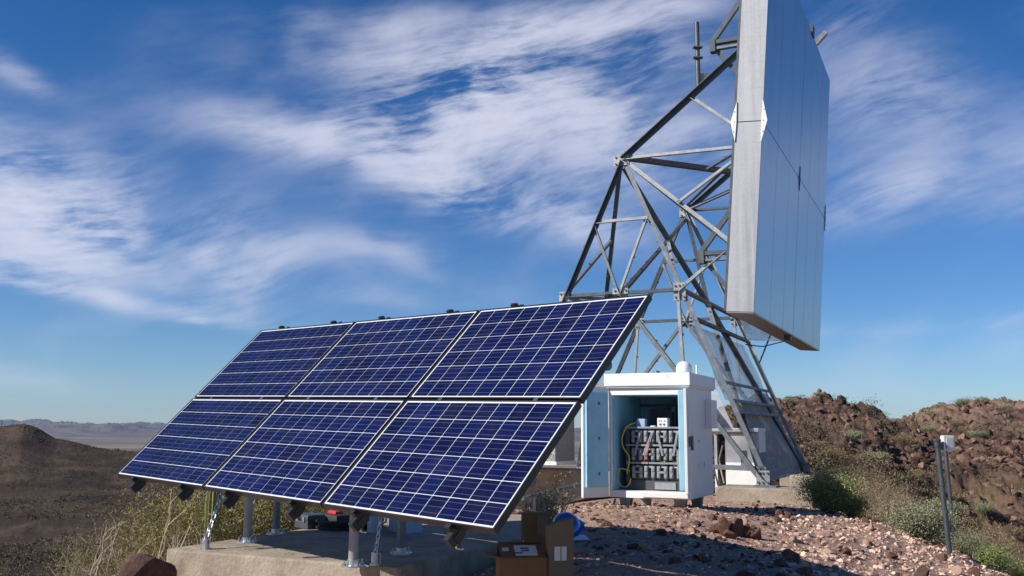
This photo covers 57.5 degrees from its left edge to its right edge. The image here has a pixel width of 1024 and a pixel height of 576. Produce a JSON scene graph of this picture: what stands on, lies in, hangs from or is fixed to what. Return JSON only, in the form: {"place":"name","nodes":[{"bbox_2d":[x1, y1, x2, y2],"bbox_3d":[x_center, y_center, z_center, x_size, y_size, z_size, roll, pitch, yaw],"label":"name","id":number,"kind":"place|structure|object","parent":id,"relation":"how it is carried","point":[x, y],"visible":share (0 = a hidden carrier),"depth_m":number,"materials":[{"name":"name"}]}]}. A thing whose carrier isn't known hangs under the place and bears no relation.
{"place":"outdoors","nodes":[
{"label":"outdoors","id":0,"kind":"place"},
{"bbox_2d":[0,391,1023,575],"bbox_3d":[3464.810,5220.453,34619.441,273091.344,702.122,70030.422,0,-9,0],"label":"ground","id":1,"kind":"structure","parent":0,"point":[134,438],"depth_m":48.00,"materials":[{"name":"soil"}]},
{"bbox_2d":[4,425,137,453],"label":"crest rubble","id":2,"kind":"object","parent":1,"relation":"on","point":[44,443],"visible":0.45,"depth_m":398.16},
{"bbox_2d":[26,501,122,575],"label":"palo verde bush","id":3,"kind":"object","parent":1,"relation":"on","point":[72,572],"visible":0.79,"depth_m":14.01,"materials":[{"name":"green plant"}]},
{"bbox_2d":[60,509,170,575],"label":"bare branches","id":4,"kind":"object","parent":1,"relation":"on","point":[112,549],"visible":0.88,"depth_m":9.66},
{"bbox_2d":[66,503,165,575],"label":"palo verde bush","id":5,"kind":"object","parent":1,"relation":"on","point":[84,569],"visible":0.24,"depth_m":11.61,"materials":[{"name":"green plant"}]},
{"bbox_2d":[0,423,242,575],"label":"hillside scrub","id":6,"kind":"object","parent":1,"relation":"on","point":[23,564],"visible":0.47,"depth_m":194.61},
{"bbox_2d":[118,553,176,575],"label":"boulder","id":7,"kind":"object","parent":1,"relation":"on","point":[138,564],"visible":1,"depth_m":6.84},
{"bbox_2d":[80,491,240,565],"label":"bare branches","id":8,"kind":"object","parent":1,"relation":"on","point":[118,562],"visible":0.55,"depth_m":8.39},
{"bbox_2d":[66,483,260,575],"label":"palo verde bush","id":9,"kind":"object","parent":1,"relation":"on","point":[157,538],"visible":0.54,"depth_m":10.52,"materials":[{"name":"green plant"}]},
{"bbox_2d":[152,489,194,558],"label":"bare branches","id":10,"kind":"object","parent":1,"relation":"on","point":[169,523],"visible":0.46,"depth_m":9.09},
{"bbox_2d":[99,485,288,557],"bbox_3d":[-3.811,2.784,11.546,2.429,1.978,2.359,-2,-9,15],"label":"palo verde bush","id":11,"kind":"object","parent":1,"relation":"on","point":[236,520],"visible":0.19,"depth_m":11.33,"materials":[{"name":"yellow plant"}]},
{"bbox_2d":[203,491,221,542],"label":"saguaro cactus","id":12,"kind":"object","parent":1,"relation":"on","point":[211,500],"visible":0.41,"depth_m":10.57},
{"bbox_2d":[167,494,328,538],"bbox_3d":[-3.256,2.835,11.952,2.256,1.892,2.324,-5,-10,31],"label":"palo verde bush","id":13,"kind":"object","parent":1,"relation":"on","point":[271,513],"visible":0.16,"depth_m":11.74,"materials":[{"name":"green plant"}]},
{"bbox_2d":[241,496,349,533],"bbox_3d":[-2.754,2.936,12.437,2.154,1.806,2.218,8,-12,-43],"label":"palo verde bush","id":14,"kind":"object","parent":1,"relation":"on","point":[313,509],"visible":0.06,"depth_m":12.10,"materials":[{"name":"green plant"}]},
{"bbox_2d":[166,514,587,575],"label":"concrete slab","id":15,"kind":"structure","parent":1,"relation":"on","point":[318,554],"depth_m":7.63,"materials":[{"name":"concrete"}]},
{"bbox_2d":[200,493,222,549],"bbox_3d":[-2.507,1.732,7.999,0.090,0.934,0.484,-1,-9,9],"label":"anchor chain","id":16,"kind":"object","parent":15,"relation":"on","point":[205,542],"visible":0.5,"depth_m":7.79,"materials":[{"name":"metal"}]},
{"bbox_2d":[295,512,325,529],"bbox_3d":[-2.047,2.351,9.422,0.222,0.144,0.252,9,-12,-44],"label":"equipment case","id":17,"kind":"object","parent":15,"relation":"on","point":[308,520],"visible":0.78,"depth_m":9.33,"materials":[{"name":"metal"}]},
{"bbox_2d":[320,510,349,520],"bbox_3d":[-1.838,2.372,9.704,0.200,0.191,0.340,9,-12,-44],"label":"tool bag","id":18,"kind":"object","parent":15,"relation":"on","point":[333,515],"visible":0.59,"depth_m":9.61,"materials":[{"name":"black fabric"}]},
{"bbox_2d":[315,516,384,530],"bbox_3d":[-1.645,2.378,9.449,0.704,0.094,0.704,0,-9,0],"label":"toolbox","id":19,"kind":"object","parent":15,"relation":"on","point":[325,524],"visible":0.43,"depth_m":9.14,"materials":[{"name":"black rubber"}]},
{"bbox_2d":[369,517,381,565],"bbox_3d":[-1.003,1.748,6.994,0.089,0.624,0.183,0,-9,0],"label":"anchor chain","id":20,"kind":"object","parent":15,"relation":"on","point":[375,558],"visible":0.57,"depth_m":6.90,"materials":[{"name":"metal"}]},
{"bbox_2d":[367,516,386,532],"bbox_3d":[-1.324,2.239,9.099,0.173,0.275,0.144,6,-10,-34],"label":"water jug","id":21,"kind":"object","parent":15,"relation":"on","point":[372,523],"visible":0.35,"depth_m":9.02,"materials":[{"name":"blue plastic"}]},
{"bbox_2d":[117,294,651,567],"bbox_3d":[-1.315,1.097,7.398,1.564,2.026,5.020,9,-12,-44],"label":"solar array","id":22,"kind":"object","parent":15,"relation":"on","point":[456,424],"visible":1,"depth_m":6.74,"materials":[{"name":"glass"}]},
{"bbox_2d":[389,519,421,533],"bbox_3d":[-1.042,2.260,9.104,0.222,0.245,0.292,9,-12,-44],"label":"equipment case","id":23,"kind":"object","parent":15,"relation":"on","point":[412,527],"visible":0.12,"depth_m":9.03,"materials":[{"name":"blue plastic"}]},
{"bbox_2d":[483,542,547,575],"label":"cardboard box","id":24,"kind":"object","parent":1,"relation":"on","point":[521,558],"visible":1,"depth_m":6.16,"materials":[{"name":"cardboard"}]},
{"bbox_2d":[521,512,548,550],"bbox_3d":[0.201,2.159,8.110,0.226,0.400,0.160,1,-9,-7],"label":"cardboard box","id":25,"kind":"object","parent":1,"relation":"on","point":[533,524],"visible":0.71,"depth_m":8.06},
{"bbox_2d":[518,490,558,514],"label":"creosote bush","id":26,"kind":"object","parent":1,"relation":"on","point":[531,505],"visible":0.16,"depth_m":9.60,"materials":[{"name":"green plant"}]},
{"bbox_2d":[521,483,580,500],"bbox_3d":[0.695,3.259,14.999,0.122,0.210,1.799,-6,-11,38],"label":"conduit pipe","id":27,"kind":"object","parent":1,"relation":"on","point":[567,487],"visible":0.57,"depth_m":14.98,"materials":[{"name":"metal"}]},
{"bbox_2d":[527,472,582,522],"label":"creosote bush","id":28,"kind":"object","parent":1,"relation":"on","point":[552,511],"visible":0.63,"depth_m":9.38,"materials":[{"name":"green plant"}]},
{"bbox_2d":[545,517,573,575],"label":"cardboard box","id":29,"kind":"object","parent":1,"relation":"on","point":[559,543],"visible":1,"depth_m":6.20,"materials":[{"name":"cardboard"}]},
{"bbox_2d":[526,467,609,495],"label":"concrete pier","id":30,"kind":"structure","parent":1,"relation":"on","point":[545,474],"depth_m":16.88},
{"bbox_2d":[544,419,576,464],"bbox_3d":[0.141,2.631,17.106,1.860,1.145,0.960,-4,-10,25],"label":"metal enclosure","id":31,"kind":"object","parent":30,"relation":"on","point":[562,453],"visible":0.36,"depth_m":16.66,"materials":[{"name":"white metal"}]},
{"bbox_2d":[552,512,583,537],"bbox_3d":[0.385,1.673,6.586,0.249,0.181,0.290,0,-9,0],"label":"hard hat","id":32,"kind":"object","parent":1,"relation":"on","point":[578,526],"visible":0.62,"depth_m":6.53,"materials":[{"name":"blue plastic"}]},
{"bbox_2d":[574,535,589,540],"bbox_3d":[0.620,2.337,8.738,0.180,0.038,0.122,3,-9,-17],"label":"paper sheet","id":33,"kind":"object","parent":1,"relation":"on","point":[580,537],"visible":0.57,"depth_m":8.72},
{"bbox_2d":[640,543,652,550],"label":"stone","id":34,"kind":"object","parent":1,"relation":"on","point":[646,547],"visible":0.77,"depth_m":7.95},
{"bbox_2d":[581,365,716,507],"bbox_3d":[1.879,2.003,12.422,1.348,1.940,1.751,-4,-10,28],"label":"battery cabinet","id":35,"kind":"object","parent":1,"relation":"on","point":[696,412],"visible":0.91,"depth_m":12.10,"materials":[{"name":"white metal"}]},
{"bbox_2d":[621,422,635,473],"bbox_3d":[1.531,2.089,12.207,0.200,0.665,0.047,1,-9,-6],"label":"cable","id":36,"kind":"object","parent":35,"relation":"hanging from","point":[623,446],"visible":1,"depth_m":12.20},
{"bbox_2d":[626,427,679,490],"bbox_3d":[2.007,2.242,12.320,0.875,0.809,0.598,-4,-10,25],"label":"battery rack","id":37,"kind":"object","parent":35,"relation":"in","point":[655,485],"visible":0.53,"depth_m":12.11,"materials":[{"name":"metal"}]},
{"bbox_2d":[632,464,644,479],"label":"battery","id":38,"kind":"object","parent":37,"relation":"on","point":[637,471],"visible":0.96,"depth_m":12.16,"materials":[{"name":"plastic"}]},
{"bbox_2d":[632,446,645,461],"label":"battery","id":39,"kind":"object","parent":37,"relation":"on","point":[639,457],"visible":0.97,"depth_m":12.20,"materials":[{"name":"plastic"}]},
{"bbox_2d":[631,429,651,455],"bbox_3d":[1.798,2.047,12.386,0.310,0.342,0.532,-4,-10,25],"label":"battery","id":40,"kind":"object","parent":37,"relation":"on","point":[637,435],"visible":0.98,"depth_m":12.21,"materials":[{"name":"plastic"}]},
{"bbox_2d":[636,419,646,426],"bbox_3d":[1.708,1.785,12.331,0.127,0.110,0.100,-4,-10,25],"label":"junction box","id":41,"kind":"object","parent":37,"relation":"on","point":[641,422],"visible":0.85,"depth_m":12.29,"materials":[{"name":"blue plastic"}]},
{"bbox_2d":[644,429,656,455],"bbox_3d":[1.882,2.041,12.347,0.160,0.341,0.532,-4,-10,25],"label":"battery","id":42,"kind":"object","parent":37,"relation":"on","point":[647,433],"visible":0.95,"depth_m":12.15,"materials":[{"name":"plastic"}]},
{"bbox_2d":[644,464,658,479],"bbox_3d":[1.883,2.421,12.297,0.160,0.199,0.516,-4,-10,25],"label":"battery","id":43,"kind":"object","parent":37,"relation":"on","point":[650,471],"visible":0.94,"depth_m":12.10,"materials":[{"name":"plastic"}]},
{"bbox_2d":[644,446,664,461],"bbox_3d":[1.885,2.196,12.331,0.160,0.199,0.516,-4,-10,25],"label":"battery","id":44,"kind":"object","parent":37,"relation":"on","point":[651,456],"visible":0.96,"depth_m":12.12,"materials":[{"name":"plastic"}]},
{"bbox_2d":[656,429,668,455],"bbox_3d":[2.034,2.031,12.275,0.160,0.341,0.532,-4,-10,25],"label":"battery","id":45,"kind":"object","parent":37,"relation":"on","point":[662,436],"visible":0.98,"depth_m":12.07,"materials":[{"name":"plastic"}]},
{"bbox_2d":[657,446,669,462],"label":"battery","id":46,"kind":"object","parent":37,"relation":"on","point":[664,458],"visible":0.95,"depth_m":12.05,"materials":[{"name":"plastic"}]},
{"bbox_2d":[657,418,669,426],"bbox_3d":[1.978,1.759,12.181,0.136,0.120,0.124,-4,-10,25],"label":"outlet box","id":47,"kind":"object","parent":37,"relation":"on","point":[663,422],"visible":0.96,"depth_m":12.13,"materials":[{"name":"white plastic"}]},
{"bbox_2d":[657,464,670,480],"bbox_3d":[2.035,2.407,12.226,0.160,0.206,0.516,-4,-10,25],"label":"battery","id":48,"kind":"object","parent":37,"relation":"on","point":[663,471],"visible":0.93,"depth_m":12.02,"materials":[{"name":"plastic"}]},
{"bbox_2d":[669,429,678,455],"bbox_3d":[2.186,2.021,12.204,0.160,0.340,0.532,-4,-10,25],"label":"battery","id":49,"kind":"object","parent":37,"relation":"on","point":[674,437],"visible":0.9,"depth_m":12.01,"materials":[{"name":"plastic"}]},
{"bbox_2d":[669,447,678,474],"bbox_3d":[2.184,2.252,12.169,0.160,0.354,0.532,-4,-10,25],"label":"battery","id":50,"kind":"object","parent":37,"relation":"on","point":[674,459],"visible":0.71,"depth_m":11.98,"materials":[{"name":"plastic"}]},
{"bbox_2d":[669,465,679,480],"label":"battery","id":51,"kind":"object","parent":37,"relation":"on","point":[674,475],"visible":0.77,"depth_m":11.96,"materials":[{"name":"plastic"}]},
{"bbox_2d":[640,400,677,426],"bbox_3d":[2.190,2.134,12.841,0.840,1.170,0.180,-4,-10,25],"label":"charge controller","id":52,"kind":"object","parent":35,"relation":"in","point":[663,413],"visible":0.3,"depth_m":12.89,"materials":[{"name":"metal"}]},
{"bbox_2d":[676,361,691,372],"bbox_3d":[2.308,1.079,12.533,0.250,0.190,0.250,0,-9,0],"label":"dome antenna","id":53,"kind":"object","parent":35,"relation":"on","point":[683,366],"visible":0.81,"depth_m":12.45,"materials":[{"name":"white plastic"}]},
{"bbox_2d":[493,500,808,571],"bbox_3d":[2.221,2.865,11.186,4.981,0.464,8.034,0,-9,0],"label":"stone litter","id":54,"kind":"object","parent":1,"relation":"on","point":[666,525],"visible":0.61,"depth_m":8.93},
{"bbox_2d":[656,529,666,535],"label":"stone","id":55,"kind":"object","parent":1,"relation":"on","point":[662,532],"visible":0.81,"depth_m":8.77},
{"bbox_2d":[669,557,681,562],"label":"stone","id":56,"kind":"object","parent":1,"relation":"on","point":[674,559],"visible":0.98,"depth_m":7.43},
{"bbox_2d":[697,553,707,562],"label":"stone","id":57,"kind":"object","parent":1,"relation":"on","point":[703,557],"visible":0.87,"depth_m":7.51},
{"bbox_2d":[710,522,719,533],"bbox_3d":[1.984,2.328,9.045,0.146,0.113,0.076,4,-2,-23],"label":"outcrop rock","id":58,"kind":"object","parent":1,"relation":"on","point":[713,528],"visible":0.54,"depth_m":9.02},
{"bbox_2d":[717,517,729,535],"bbox_3d":[2.035,2.296,8.943,0.123,0.199,0.113,-8,2,-24],"label":"outcrop rock","id":59,"kind":"object","parent":1,"relation":"on","point":[723,525],"visible":0.66,"depth_m":8.92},
{"bbox_2d":[723,529,737,538],"bbox_3d":[2.064,2.325,8.797,0.150,0.078,0.094,16,-7,-20],"label":"outcrop rock","id":60,"kind":"object","parent":1,"relation":"on","point":[729,534],"visible":1,"depth_m":8.77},
{"bbox_2d":[474,501,995,575],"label":"gravel","id":61,"kind":"structure","parent":1,"relation":"on","point":[718,550],"depth_m":8.80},
{"bbox_2d":[730,518,743,536],"bbox_3d":[2.156,2.343,9.008,0.130,0.258,0.087,13,-6,-21],"label":"outcrop rock","id":62,"kind":"object","parent":1,"relation":"on","point":[736,526],"visible":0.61,"depth_m":8.98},
{"bbox_2d":[712,428,765,494],"bbox_3d":[4.023,3.262,17.024,1.098,1.401,0.734,-4,-10,25],"label":"equipment cabinet","id":63,"kind":"object","parent":1,"relation":"on","point":[725,453],"visible":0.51,"depth_m":16.77,"materials":[{"name":"white metal"}]},
{"bbox_2d":[742,525,750,537],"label":"outcrop rock","id":64,"kind":"object","parent":1,"relation":"on","point":[746,531],"visible":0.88,"depth_m":9.01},
{"bbox_2d":[750,527,761,539],"bbox_3d":[2.361,2.392,9.036,0.101,0.145,0.127,-5,-10,30],"label":"outcrop rock","id":65,"kind":"object","parent":1,"relation":"on","point":[755,534],"visible":0.87,"depth_m":9.01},
{"bbox_2d":[716,484,818,507],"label":"concrete pier","id":66,"kind":"structure","parent":1,"relation":"on","point":[745,493],"depth_m":15.29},
{"bbox_2d":[559,49,810,487],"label":"lattice tower","id":67,"kind":"structure","parent":66,"relation":"on","point":[680,291],"depth_m":17.67,"materials":[{"name":"metal"}]},
{"bbox_2d":[693,21,707,86],"bbox_3d":[3.481,-4.314,17.252,0.265,1.270,0.125,0,-9,0],"label":"pipe mast","id":68,"kind":"object","parent":67,"relation":"attached to","point":[697,57],"visible":1,"depth_m":17.22,"materials":[{"name":"metal"}]},
{"bbox_2d":[693,325,759,400],"bbox_3d":[4.431,1.611,18.479,0.602,1.358,4.551,-4,-10,25],"label":"plastic sheet","id":69,"kind":"object","parent":67,"relation":"attached to","point":[739,366],"visible":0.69,"depth_m":18.86,"materials":[{"name":"grey"}]},
{"bbox_2d":[698,0,829,350],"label":"passive reflector","id":70,"kind":"object","parent":67,"relation":"attached to","point":[774,216],"visible":1,"depth_m":16.33,"materials":[{"name":"metal"}]},
{"bbox_2d":[735,402,802,480],"bbox_3d":[5.056,2.974,18.220,0.601,1.392,4.100,-4,-10,25],"label":"plastic sheet","id":71,"kind":"object","parent":67,"relation":"attached to","point":[778,459],"visible":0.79,"depth_m":18.19,"materials":[{"name":"grey"}]},
{"bbox_2d":[773,559,785,566],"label":"stone","id":72,"kind":"object","parent":1,"relation":"on","point":[779,562],"visible":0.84,"depth_m":7.62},
{"bbox_2d":[782,549,799,562],"bbox_3d":[2.389,2.297,8.000,0.113,0.109,0.178,-18,12,-19],"label":"stone","id":73,"kind":"object","parent":1,"relation":"on","point":[792,554],"visible":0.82,"depth_m":7.97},
{"bbox_2d":[792,563,808,570],"bbox_3d":[2.325,2.270,7.526,0.176,0.097,0.092,-17,-8,-36],"label":"stone","id":74,"kind":"object","parent":1,"relation":"on","point":[795,567],"visible":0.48,"depth_m":7.50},
{"bbox_2d":[780,476,824,485],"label":"concrete pier","id":75,"kind":"structure","parent":1,"relation":"on","point":[784,481],"depth_m":19.57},
{"bbox_2d":[795,566,812,575],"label":"stone","id":76,"kind":"object","parent":1,"relation":"on","point":[805,571],"visible":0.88,"depth_m":7.33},
{"bbox_2d":[817,530,831,536],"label":"stone","id":77,"kind":"object","parent":1,"relation":"on","point":[825,533],"visible":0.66,"depth_m":9.83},
{"bbox_2d":[786,461,867,513],"bbox_3d":[4.366,2.778,12.970,1.258,0.810,1.233,5,-10,-29],"label":"green bush","id":78,"kind":"object","parent":1,"relation":"on","point":[826,495],"visible":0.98,"depth_m":12.83,"materials":[{"name":"green plant"}]},
{"bbox_2d":[822,547,835,554],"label":"stone","id":79,"kind":"object","parent":1,"relation":"on","point":[827,550],"visible":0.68,"depth_m":8.66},
{"bbox_2d":[813,445,848,459],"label":"hill shrub","id":80,"kind":"object","parent":1,"relation":"on","point":[833,453],"visible":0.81,"depth_m":30.40,"materials":[{"name":"green plant"}]},
{"bbox_2d":[802,446,878,501],"bbox_3d":[6.692,3.761,19.118,2.110,1.589,1.786,0,-9,4],"label":"dry bush","id":81,"kind":"object","parent":1,"relation":"on","point":[834,472],"visible":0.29,"depth_m":19.08,"materials":[{"name":"green plant"}]},
{"bbox_2d":[840,546,851,555],"bbox_3d":[3.174,2.508,8.861,0.111,0.090,0.143,18,-13,31],"label":"stone","id":82,"kind":"object","parent":1,"relation":"on","point":[847,550],"visible":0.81,"depth_m":8.82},
{"bbox_2d":[842,428,865,439],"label":"hill shrub","id":83,"kind":"object","parent":1,"relation":"on","point":[855,435],"visible":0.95,"depth_m":35.34,"materials":[{"name":"green plant"}]},
{"bbox_2d":[836,486,878,518],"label":"green bush","id":84,"kind":"object","parent":1,"relation":"on","point":[852,512],"visible":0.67,"depth_m":13.10,"materials":[{"name":"green plant"}]},
{"bbox_2d":[712,388,1023,575],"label":"hill rubble","id":85,"kind":"object","parent":1,"relation":"on","point":[916,457],"visible":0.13,"depth_m":45.87,"materials":[{"name":"stone"}]},
{"bbox_2d":[712,393,1023,573],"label":"hill brush","id":86,"kind":"object","parent":1,"relation":"on","point":[829,443],"visible":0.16,"depth_m":32.89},
{"bbox_2d":[820,452,916,521],"bbox_3d":[6.180,3.375,16.232,1.786,1.589,2.110,-7,-11,40],"label":"dry bush","id":87,"kind":"object","parent":1,"relation":"on","point":[880,486],"visible":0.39,"depth_m":16.03,"materials":[{"name":"green plant"}]},
{"bbox_2d":[860,449,891,462],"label":"hill shrub","id":88,"kind":"object","parent":1,"relation":"on","point":[880,454],"visible":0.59,"depth_m":32.39,"materials":[{"name":"green plant"}]},
{"bbox_2d":[778,509,1008,575],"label":"stone litter","id":89,"kind":"object","parent":1,"relation":"on","point":[828,556],"visible":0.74,"depth_m":9.69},
{"bbox_2d":[861,476,935,526],"bbox_3d":[6.195,3.453,15.165,1.340,1.192,1.583,4,-9,-22],"label":"dry bush","id":90,"kind":"object","parent":1,"relation":"on","point":[887,509],"visible":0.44,"depth_m":15.10,"materials":[{"name":"green plant"}]},
{"bbox_2d":[889,433,917,444],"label":"hill shrub","id":91,"kind":"object","parent":1,"relation":"on","point":[900,439],"visible":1,"depth_m":39.38,"materials":[{"name":"green plant"}]},
{"bbox_2d":[830,445,983,522],"bbox_3d":[9.235,5.583,25.232,4.927,2.571,21.998,-5,-10,30],"label":"dry brush","id":92,"kind":"object","parent":1,"relation":"on","point":[931,483],"visible":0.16,"depth_m":31.39,"materials":[{"name":"green plant"}]},
{"bbox_2d":[863,489,972,540],"bbox_3d":[5.063,2.842,11.610,1.298,0.660,1.079,0,-9,0],"label":"shrub","id":93,"kind":"object","parent":1,"relation":"on","point":[925,524],"visible":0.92,"depth_m":11.49,"materials":[{"name":"green plant"}]},
{"bbox_2d":[906,467,937,481],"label":"hill shrub","id":94,"kind":"object","parent":1,"relation":"on","point":[915,472],"visible":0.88,"depth_m":32.28,"materials":[{"name":"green plant"}]},
{"bbox_2d":[915,565,929,575],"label":"boulder","id":95,"kind":"object","parent":1,"relation":"on","point":[922,570],"visible":1,"depth_m":8.39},
{"bbox_2d":[933,438,951,555],"bbox_3d":[4.924,2.433,10.661,0.147,1.409,0.090,0,-9,0],"label":"conduit post","id":96,"kind":"object","parent":1,"relation":"on","point":[937,446],"visible":0.96,"depth_m":10.65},
{"bbox_2d":[940,435,954,450],"bbox_3d":[5.039,1.797,10.804,0.166,0.176,0.071,2,-9,-9],"label":"sensor box","id":97,"kind":"object","parent":96,"relation":"attached to","point":[947,443],"visible":1,"depth_m":10.78,"materials":[{"name":"white plastic"}]},
{"bbox_2d":[944,451,954,533],"bbox_3d":[5.652,2.779,12.025,0.095,1.348,0.048,0,-9,0],"label":"conduit post","id":98,"kind":"object","parent":1,"relation":"on","point":[948,480],"visible":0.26,"depth_m":12.04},
{"bbox_2d":[931,497,967,511],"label":"hill shrub","id":99,"kind":"object","parent":1,"relation":"on","point":[955,504],"visible":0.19,"depth_m":29.21,"materials":[{"name":"green plant"}]},
{"bbox_2d":[949,565,962,575],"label":"stone","id":100,"kind":"object","parent":1,"relation":"on","point":[957,570],"visible":0.92,"depth_m":9.36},
{"bbox_2d":[952,397,971,404],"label":"hill shrub","id":101,"kind":"object","parent":1,"relation":"on","point":[964,402],"visible":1,"depth_m":77.33,"materials":[{"name":"green plant"}]},
{"bbox_2d":[936,526,990,555],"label":"shrub","id":102,"kind":"object","parent":1,"relation":"on","point":[963,543],"visible":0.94,"depth_m":11.26,"materials":[{"name":"green plant"}]},
{"bbox_2d":[966,567,980,575],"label":"stone","id":103,"kind":"object","parent":1,"relation":"on","point":[974,571],"visible":0.92,"depth_m":9.57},
{"bbox_2d":[964,429,986,437],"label":"hill shrub","id":104,"kind":"object","parent":1,"relation":"on","point":[978,433],"visible":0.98,"depth_m":59.12,"materials":[{"name":"green plant"}]},
{"bbox_2d":[934,503,1023,574],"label":"dry bush","id":105,"kind":"object","parent":1,"relation":"on","point":[1004,539],"visible":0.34,"depth_m":16.83,"materials":[{"name":"brown plant"}]},
{"bbox_2d":[969,498,996,513],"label":"hill shrub","id":106,"kind":"object","parent":1,"relation":"on","point":[984,507],"visible":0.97,"depth_m":32.12,"materials":[{"name":"green plant"}]},
{"bbox_2d":[971,540,1020,573],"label":"green bush","id":107,"kind":"object","parent":1,"relation":"on","point":[994,561],"visible":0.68,"depth_m":13.04,"materials":[{"name":"green plant"}]},
{"bbox_2d":[995,402,1014,408],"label":"hill shrub","id":108,"kind":"object","parent":1,"relation":"on","point":[1009,406],"visible":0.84,"depth_m":83.11,"materials":[{"name":"green plant"}]},
{"bbox_2d":[991,549,1023,575],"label":"green bush","id":109,"kind":"object","parent":1,"relation":"on","point":[1019,571],"visible":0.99,"depth_m":11.84,"materials":[{"name":"green plant"}]},
{"bbox_2d":[992,522,1023,539],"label":"hill shrub","id":110,"kind":"object","parent":1,"relation":"on","point":[1009,529],"visible":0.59,"depth_m":30.07,"materials":[{"name":"beige plant"}]},
{"bbox_2d":[0,0,1023,427],"label":"sky","id":111,"kind":"structure","parent":0,"point":[182,182],"materials":[{"name":"blue"}]},
{"bbox_2d":[790,474,815,486],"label":"concrete block","id":112,"kind":"structure","parent":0,"point":[793,479],"depth_m":15.64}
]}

